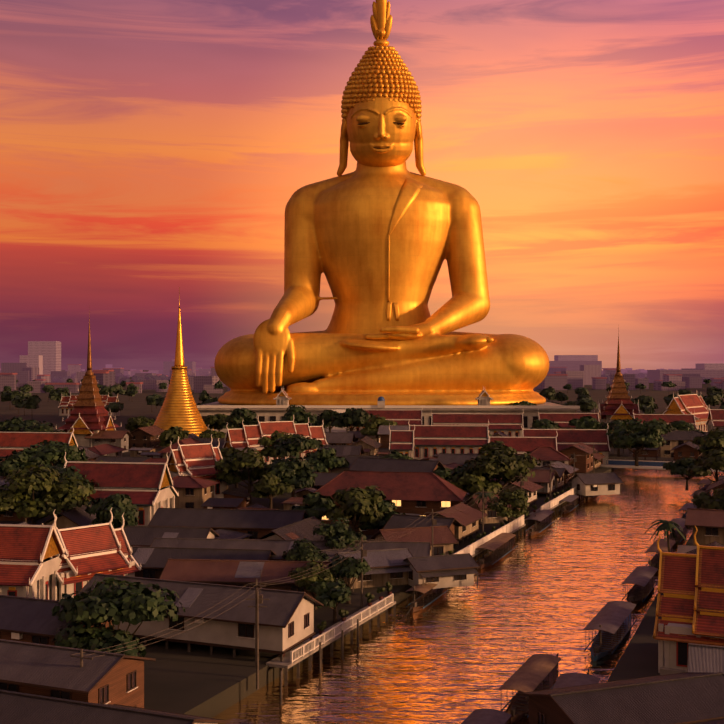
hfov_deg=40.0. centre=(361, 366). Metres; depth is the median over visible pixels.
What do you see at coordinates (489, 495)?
palm
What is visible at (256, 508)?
shed
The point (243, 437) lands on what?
hall
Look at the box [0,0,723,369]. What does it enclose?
sky
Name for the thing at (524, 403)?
tree
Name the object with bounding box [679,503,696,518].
boat
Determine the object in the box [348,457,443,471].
house
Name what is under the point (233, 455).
tree
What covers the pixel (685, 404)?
hall
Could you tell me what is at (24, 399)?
tree belt
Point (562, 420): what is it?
hall
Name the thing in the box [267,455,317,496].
tree
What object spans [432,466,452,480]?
tree
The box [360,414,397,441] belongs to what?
tree
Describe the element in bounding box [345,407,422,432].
terrace hall
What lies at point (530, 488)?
bank house
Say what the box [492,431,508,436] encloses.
house
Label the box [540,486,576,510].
rail
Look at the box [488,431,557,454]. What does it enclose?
hall
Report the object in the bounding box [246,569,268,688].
utility pole
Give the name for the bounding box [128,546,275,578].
house
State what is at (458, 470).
tree
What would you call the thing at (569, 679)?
boat
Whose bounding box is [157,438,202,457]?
house
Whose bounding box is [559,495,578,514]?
boat
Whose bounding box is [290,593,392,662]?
rail
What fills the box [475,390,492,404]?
gate pavilion
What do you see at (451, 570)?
house
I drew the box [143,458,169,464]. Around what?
house
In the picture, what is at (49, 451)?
tree
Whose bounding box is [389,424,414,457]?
hall
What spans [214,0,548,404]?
buddha
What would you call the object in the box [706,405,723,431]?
hall
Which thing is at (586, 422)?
tree
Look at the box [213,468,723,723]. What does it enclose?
canal water
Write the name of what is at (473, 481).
tree
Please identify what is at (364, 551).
power lines
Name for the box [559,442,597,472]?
bank house
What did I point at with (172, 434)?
tree
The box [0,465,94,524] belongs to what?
tree
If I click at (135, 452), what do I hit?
shed
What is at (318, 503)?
tree
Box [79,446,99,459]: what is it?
house
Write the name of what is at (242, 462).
tree
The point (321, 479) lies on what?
house
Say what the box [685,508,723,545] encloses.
bank house
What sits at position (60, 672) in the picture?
house
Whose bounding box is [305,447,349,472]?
tree
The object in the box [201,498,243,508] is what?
shed
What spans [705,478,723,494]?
bank house
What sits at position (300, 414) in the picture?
tree
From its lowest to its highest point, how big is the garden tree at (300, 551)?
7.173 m
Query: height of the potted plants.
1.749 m
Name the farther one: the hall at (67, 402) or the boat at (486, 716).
the hall at (67, 402)
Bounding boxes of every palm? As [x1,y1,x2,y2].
[469,492,495,512]
[644,519,689,551]
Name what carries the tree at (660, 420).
on the ground at (199, 680)
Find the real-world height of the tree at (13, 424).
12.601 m
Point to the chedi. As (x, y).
(179, 408)
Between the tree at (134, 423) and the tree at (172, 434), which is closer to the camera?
the tree at (172, 434)
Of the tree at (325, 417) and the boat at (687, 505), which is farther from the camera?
the tree at (325, 417)
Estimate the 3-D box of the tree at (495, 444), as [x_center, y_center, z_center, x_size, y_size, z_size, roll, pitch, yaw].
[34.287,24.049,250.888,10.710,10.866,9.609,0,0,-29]
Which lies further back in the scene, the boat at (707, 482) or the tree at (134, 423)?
the tree at (134, 423)
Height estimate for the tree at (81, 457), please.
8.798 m
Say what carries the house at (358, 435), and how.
on the ground at (199, 680)
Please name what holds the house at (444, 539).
on the ground at (199, 680)
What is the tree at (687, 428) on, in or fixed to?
on the ground at (199, 680)
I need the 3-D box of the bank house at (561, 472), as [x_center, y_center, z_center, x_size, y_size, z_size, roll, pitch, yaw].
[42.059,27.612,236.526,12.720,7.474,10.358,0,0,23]
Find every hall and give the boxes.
[0,428,77,464]
[0,510,68,600]
[42,508,140,600]
[58,393,119,415]
[61,452,178,528]
[167,435,226,497]
[222,415,328,464]
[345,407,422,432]
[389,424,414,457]
[408,420,488,459]
[431,409,523,436]
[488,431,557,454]
[521,424,609,464]
[538,409,598,428]
[633,409,696,428]
[653,526,723,674]
[663,393,708,431]
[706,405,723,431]
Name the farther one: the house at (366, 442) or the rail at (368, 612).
the house at (366, 442)
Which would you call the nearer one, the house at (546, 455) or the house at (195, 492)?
the house at (195, 492)
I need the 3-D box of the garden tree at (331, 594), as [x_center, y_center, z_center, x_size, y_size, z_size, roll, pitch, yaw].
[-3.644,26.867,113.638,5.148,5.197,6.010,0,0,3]
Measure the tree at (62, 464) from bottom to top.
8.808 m
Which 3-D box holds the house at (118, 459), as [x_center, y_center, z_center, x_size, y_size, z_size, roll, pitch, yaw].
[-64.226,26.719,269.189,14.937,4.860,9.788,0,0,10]
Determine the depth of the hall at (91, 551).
124.59 m
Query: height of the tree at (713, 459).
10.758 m
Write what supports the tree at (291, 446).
on the ground at (199, 680)
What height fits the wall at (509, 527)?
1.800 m
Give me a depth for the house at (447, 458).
273.32 m
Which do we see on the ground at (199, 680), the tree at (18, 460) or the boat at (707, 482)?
the tree at (18, 460)
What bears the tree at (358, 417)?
on the ground at (199, 680)
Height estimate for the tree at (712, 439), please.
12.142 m
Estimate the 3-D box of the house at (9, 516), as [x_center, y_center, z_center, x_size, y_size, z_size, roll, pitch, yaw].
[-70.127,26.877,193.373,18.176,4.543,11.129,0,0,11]
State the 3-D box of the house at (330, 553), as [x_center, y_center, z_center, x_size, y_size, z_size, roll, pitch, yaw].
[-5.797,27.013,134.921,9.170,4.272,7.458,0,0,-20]
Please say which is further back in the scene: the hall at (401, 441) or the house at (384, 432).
the house at (384, 432)
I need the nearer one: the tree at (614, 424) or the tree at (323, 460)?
the tree at (323, 460)
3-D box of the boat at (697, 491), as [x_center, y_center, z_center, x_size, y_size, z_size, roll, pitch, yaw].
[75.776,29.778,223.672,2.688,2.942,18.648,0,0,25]
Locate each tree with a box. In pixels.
[0,416,37,431]
[0,450,45,476]
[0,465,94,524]
[8,490,41,522]
[15,421,65,431]
[22,440,85,465]
[27,464,61,474]
[51,454,88,463]
[51,577,184,656]
[54,465,101,509]
[56,458,80,466]
[85,493,138,528]
[124,415,155,431]
[159,426,188,446]
[199,429,225,437]
[204,414,228,431]
[214,447,270,502]
[219,447,239,456]
[220,452,252,487]
[221,408,257,428]
[250,472,294,508]
[256,430,294,459]
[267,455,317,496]
[269,434,323,459]
[280,404,316,423]
[282,538,329,561]
[287,560,336,609]
[289,492,335,519]
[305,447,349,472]
[308,580,351,622]
[312,410,341,431]
[313,517,366,550]
[325,485,385,530]
[328,555,370,603]
[330,408,372,430]
[357,500,405,529]
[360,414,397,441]
[379,450,412,458]
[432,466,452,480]
[447,471,501,496]
[450,461,502,495]
[463,448,540,493]
[478,441,517,458]
[484,488,530,523]
[513,401,537,405]
[530,419,559,428]
[568,415,599,428]
[598,419,635,456]
[606,417,672,469]
[642,418,676,434]
[663,457,709,489]
[668,420,694,429]
[680,425,704,433]
[686,449,723,481]
[692,427,723,452]
[692,487,723,509]
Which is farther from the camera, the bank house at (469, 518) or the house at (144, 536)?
the bank house at (469, 518)
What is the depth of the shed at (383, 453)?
309.35 m
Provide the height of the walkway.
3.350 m
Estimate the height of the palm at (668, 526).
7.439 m
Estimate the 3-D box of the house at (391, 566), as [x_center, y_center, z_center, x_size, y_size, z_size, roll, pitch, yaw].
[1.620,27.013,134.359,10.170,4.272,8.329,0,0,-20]
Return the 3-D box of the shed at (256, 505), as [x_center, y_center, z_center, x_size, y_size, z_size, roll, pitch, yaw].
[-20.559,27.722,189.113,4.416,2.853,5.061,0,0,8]
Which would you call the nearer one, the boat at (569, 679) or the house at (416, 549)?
the boat at (569, 679)
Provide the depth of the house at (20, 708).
67.75 m
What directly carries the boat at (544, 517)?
on the canal water
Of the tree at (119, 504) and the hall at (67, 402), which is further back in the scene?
the hall at (67, 402)
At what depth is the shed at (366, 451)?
316.92 m
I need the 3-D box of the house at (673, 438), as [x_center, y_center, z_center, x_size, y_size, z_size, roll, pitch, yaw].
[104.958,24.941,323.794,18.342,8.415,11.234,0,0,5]
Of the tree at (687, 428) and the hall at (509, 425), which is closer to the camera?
the tree at (687, 428)
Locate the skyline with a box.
[0,341,723,392]
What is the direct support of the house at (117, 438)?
on the ground at (199, 680)
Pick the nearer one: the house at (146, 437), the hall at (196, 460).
the hall at (196, 460)
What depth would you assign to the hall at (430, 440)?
310.03 m
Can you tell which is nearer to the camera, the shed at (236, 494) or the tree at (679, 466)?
the shed at (236, 494)
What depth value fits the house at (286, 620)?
101.13 m
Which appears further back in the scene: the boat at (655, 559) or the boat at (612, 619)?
the boat at (655, 559)
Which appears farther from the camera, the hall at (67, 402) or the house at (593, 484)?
the hall at (67, 402)
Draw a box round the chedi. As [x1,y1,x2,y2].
[153,287,213,435]
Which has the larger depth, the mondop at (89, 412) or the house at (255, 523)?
the mondop at (89, 412)
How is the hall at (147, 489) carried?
on the ground at (199, 680)
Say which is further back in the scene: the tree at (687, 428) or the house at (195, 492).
the tree at (687, 428)
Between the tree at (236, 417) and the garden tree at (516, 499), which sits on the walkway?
the garden tree at (516, 499)
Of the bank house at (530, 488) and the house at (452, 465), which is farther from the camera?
the house at (452, 465)
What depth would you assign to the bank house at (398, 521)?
157.26 m
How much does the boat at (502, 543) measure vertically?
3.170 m
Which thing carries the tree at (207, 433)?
on the ground at (199, 680)
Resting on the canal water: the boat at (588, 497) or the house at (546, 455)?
the boat at (588, 497)
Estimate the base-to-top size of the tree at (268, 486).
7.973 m
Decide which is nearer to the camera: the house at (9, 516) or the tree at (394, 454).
the house at (9, 516)
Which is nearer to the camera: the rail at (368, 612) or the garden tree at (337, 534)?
the rail at (368, 612)
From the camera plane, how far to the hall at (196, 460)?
213.39 m
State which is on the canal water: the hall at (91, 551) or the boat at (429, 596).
the boat at (429, 596)
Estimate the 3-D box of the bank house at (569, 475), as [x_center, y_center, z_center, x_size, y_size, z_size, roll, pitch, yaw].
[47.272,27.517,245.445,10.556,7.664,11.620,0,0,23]
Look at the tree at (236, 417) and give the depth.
394.88 m
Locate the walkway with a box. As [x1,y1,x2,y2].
[266,493,584,685]
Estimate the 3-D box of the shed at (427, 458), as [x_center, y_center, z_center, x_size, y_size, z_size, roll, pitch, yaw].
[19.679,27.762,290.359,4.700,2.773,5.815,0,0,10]
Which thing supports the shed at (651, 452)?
in the canal water
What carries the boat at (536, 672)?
on the canal water
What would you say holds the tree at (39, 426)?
on the ground at (199, 680)
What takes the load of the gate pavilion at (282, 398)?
on the buddha terrace at (268, 413)
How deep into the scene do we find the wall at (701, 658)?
85.05 m
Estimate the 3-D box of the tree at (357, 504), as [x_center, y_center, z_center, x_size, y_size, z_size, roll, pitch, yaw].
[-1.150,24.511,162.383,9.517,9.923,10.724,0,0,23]
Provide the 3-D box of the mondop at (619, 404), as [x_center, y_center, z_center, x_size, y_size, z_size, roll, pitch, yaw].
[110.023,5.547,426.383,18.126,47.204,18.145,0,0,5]
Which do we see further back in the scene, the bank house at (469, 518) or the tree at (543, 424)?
the tree at (543, 424)
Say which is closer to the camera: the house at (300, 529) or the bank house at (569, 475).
the house at (300, 529)
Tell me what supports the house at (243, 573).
on the ground at (199, 680)
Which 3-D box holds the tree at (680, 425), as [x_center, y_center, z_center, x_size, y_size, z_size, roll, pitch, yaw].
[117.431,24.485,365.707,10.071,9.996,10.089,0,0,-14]
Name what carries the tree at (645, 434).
on the ground at (199, 680)
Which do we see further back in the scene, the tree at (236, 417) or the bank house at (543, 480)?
the tree at (236, 417)
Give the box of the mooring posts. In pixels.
[280,513,683,704]
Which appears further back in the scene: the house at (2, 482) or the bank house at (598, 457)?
the bank house at (598, 457)
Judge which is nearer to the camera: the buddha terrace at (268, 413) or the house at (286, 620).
the house at (286, 620)
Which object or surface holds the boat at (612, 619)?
on the canal water
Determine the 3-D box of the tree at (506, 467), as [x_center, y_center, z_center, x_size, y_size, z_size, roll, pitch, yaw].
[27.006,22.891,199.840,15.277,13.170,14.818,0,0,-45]
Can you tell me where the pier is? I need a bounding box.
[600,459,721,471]
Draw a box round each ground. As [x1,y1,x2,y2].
[0,377,722,717]
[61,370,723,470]
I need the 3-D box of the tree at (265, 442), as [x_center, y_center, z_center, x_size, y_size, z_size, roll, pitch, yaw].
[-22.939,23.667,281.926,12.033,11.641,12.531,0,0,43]
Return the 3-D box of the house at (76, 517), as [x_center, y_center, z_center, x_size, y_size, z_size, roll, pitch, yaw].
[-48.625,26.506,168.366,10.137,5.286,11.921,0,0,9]
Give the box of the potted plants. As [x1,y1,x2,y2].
[283,483,571,656]
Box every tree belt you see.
[0,378,723,415]
[52,369,710,383]
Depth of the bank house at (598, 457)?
279.65 m
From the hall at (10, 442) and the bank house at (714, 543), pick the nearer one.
the bank house at (714, 543)
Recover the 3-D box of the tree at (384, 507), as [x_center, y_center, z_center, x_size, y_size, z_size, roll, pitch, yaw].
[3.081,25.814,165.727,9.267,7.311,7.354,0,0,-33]
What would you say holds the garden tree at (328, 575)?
on the ground at (199, 680)
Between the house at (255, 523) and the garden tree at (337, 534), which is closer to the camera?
the garden tree at (337, 534)
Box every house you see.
[0,479,8,485]
[0,500,48,521]
[0,595,111,645]
[0,639,155,707]
[0,689,229,723]
[41,504,96,528]
[78,573,323,680]
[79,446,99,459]
[84,430,132,452]
[87,444,127,459]
[95,456,150,461]
[124,526,218,546]
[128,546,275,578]
[129,425,164,448]
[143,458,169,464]
[148,508,307,538]
[150,538,430,560]
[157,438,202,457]
[159,559,330,597]
[170,476,219,508]
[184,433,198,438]
[193,438,226,448]
[254,472,339,495]
[257,516,324,539]
[281,548,352,581]
[313,471,466,524]
[316,445,363,472]
[324,432,355,444]
[330,455,383,472]
[335,548,412,591]
[348,431,379,442]
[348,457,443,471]
[351,436,381,454]
[370,525,458,555]
[377,425,408,447]
[383,514,462,547]
[403,553,479,588]
[427,502,487,545]
[437,453,482,464]
[444,462,461,468]
[464,494,528,523]
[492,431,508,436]
[501,469,559,496]
[502,480,543,506]
[517,672,723,723]
[526,447,570,466]
[528,467,568,491]
[542,461,579,487]
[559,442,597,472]
[568,472,623,495]
[594,452,605,471]
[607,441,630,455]
[655,430,714,457]
[670,441,700,461]
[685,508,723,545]
[686,541,723,553]
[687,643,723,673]
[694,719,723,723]
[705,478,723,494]
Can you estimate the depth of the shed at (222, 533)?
158.39 m
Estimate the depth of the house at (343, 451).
270.24 m
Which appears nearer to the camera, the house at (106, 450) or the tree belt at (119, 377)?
the house at (106, 450)
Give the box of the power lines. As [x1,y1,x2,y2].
[70,445,595,666]
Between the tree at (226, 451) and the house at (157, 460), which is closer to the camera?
the house at (157, 460)
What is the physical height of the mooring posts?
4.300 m
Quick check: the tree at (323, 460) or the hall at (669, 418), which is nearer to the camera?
the tree at (323, 460)
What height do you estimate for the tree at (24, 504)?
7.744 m
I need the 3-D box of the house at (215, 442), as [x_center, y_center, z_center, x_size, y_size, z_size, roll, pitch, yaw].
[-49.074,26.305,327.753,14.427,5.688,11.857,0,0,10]
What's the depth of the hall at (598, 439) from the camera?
292.32 m
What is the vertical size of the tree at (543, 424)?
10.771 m
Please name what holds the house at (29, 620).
on the ground at (199, 680)
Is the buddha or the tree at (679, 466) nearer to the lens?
the tree at (679, 466)
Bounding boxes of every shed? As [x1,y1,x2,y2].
[128,447,156,456]
[140,452,162,457]
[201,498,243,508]
[214,528,251,538]
[221,490,249,506]
[238,507,277,509]
[248,503,267,507]
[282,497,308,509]
[294,487,317,497]
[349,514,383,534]
[361,449,370,454]
[377,452,389,455]
[421,456,436,459]
[631,447,658,460]
[677,545,696,552]
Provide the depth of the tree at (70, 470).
180.77 m
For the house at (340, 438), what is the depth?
352.92 m
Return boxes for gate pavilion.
[273,386,291,404]
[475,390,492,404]
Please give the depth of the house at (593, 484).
226.56 m
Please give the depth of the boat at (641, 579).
134.01 m
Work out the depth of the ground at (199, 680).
102.17 m
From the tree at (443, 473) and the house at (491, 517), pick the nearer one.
the house at (491, 517)
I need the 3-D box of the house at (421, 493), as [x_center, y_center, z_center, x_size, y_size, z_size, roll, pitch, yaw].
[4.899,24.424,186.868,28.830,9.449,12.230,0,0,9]
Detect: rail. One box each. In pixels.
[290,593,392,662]
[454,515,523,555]
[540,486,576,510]
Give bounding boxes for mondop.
[56,310,121,446]
[594,327,640,425]
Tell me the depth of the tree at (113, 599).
84.77 m
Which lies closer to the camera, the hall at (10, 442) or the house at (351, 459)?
the house at (351, 459)
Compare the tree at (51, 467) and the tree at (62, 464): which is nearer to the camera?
the tree at (51, 467)
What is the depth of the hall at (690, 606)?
95.52 m
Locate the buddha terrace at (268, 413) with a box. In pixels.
[196,396,579,432]
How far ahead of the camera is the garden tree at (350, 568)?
121.53 m
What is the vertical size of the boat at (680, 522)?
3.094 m
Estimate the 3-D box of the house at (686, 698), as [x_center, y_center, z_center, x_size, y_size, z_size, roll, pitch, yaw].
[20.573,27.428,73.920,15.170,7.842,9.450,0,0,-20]
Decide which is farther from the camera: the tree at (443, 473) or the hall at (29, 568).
the tree at (443, 473)
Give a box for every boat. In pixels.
[405,583,447,616]
[461,703,511,723]
[476,533,516,570]
[497,653,560,723]
[525,510,554,537]
[552,669,599,688]
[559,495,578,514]
[583,495,595,500]
[583,601,636,666]
[621,566,657,604]
[645,539,676,570]
[666,518,689,543]
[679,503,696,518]
[691,490,706,495]
[698,479,711,493]
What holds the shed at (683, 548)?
on the ground at (199, 680)
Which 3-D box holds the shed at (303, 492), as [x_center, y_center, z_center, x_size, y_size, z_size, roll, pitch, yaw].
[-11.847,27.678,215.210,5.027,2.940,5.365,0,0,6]
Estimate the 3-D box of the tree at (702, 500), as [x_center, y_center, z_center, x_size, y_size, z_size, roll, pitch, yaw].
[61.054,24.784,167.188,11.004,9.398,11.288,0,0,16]
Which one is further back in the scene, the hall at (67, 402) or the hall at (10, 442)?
the hall at (67, 402)

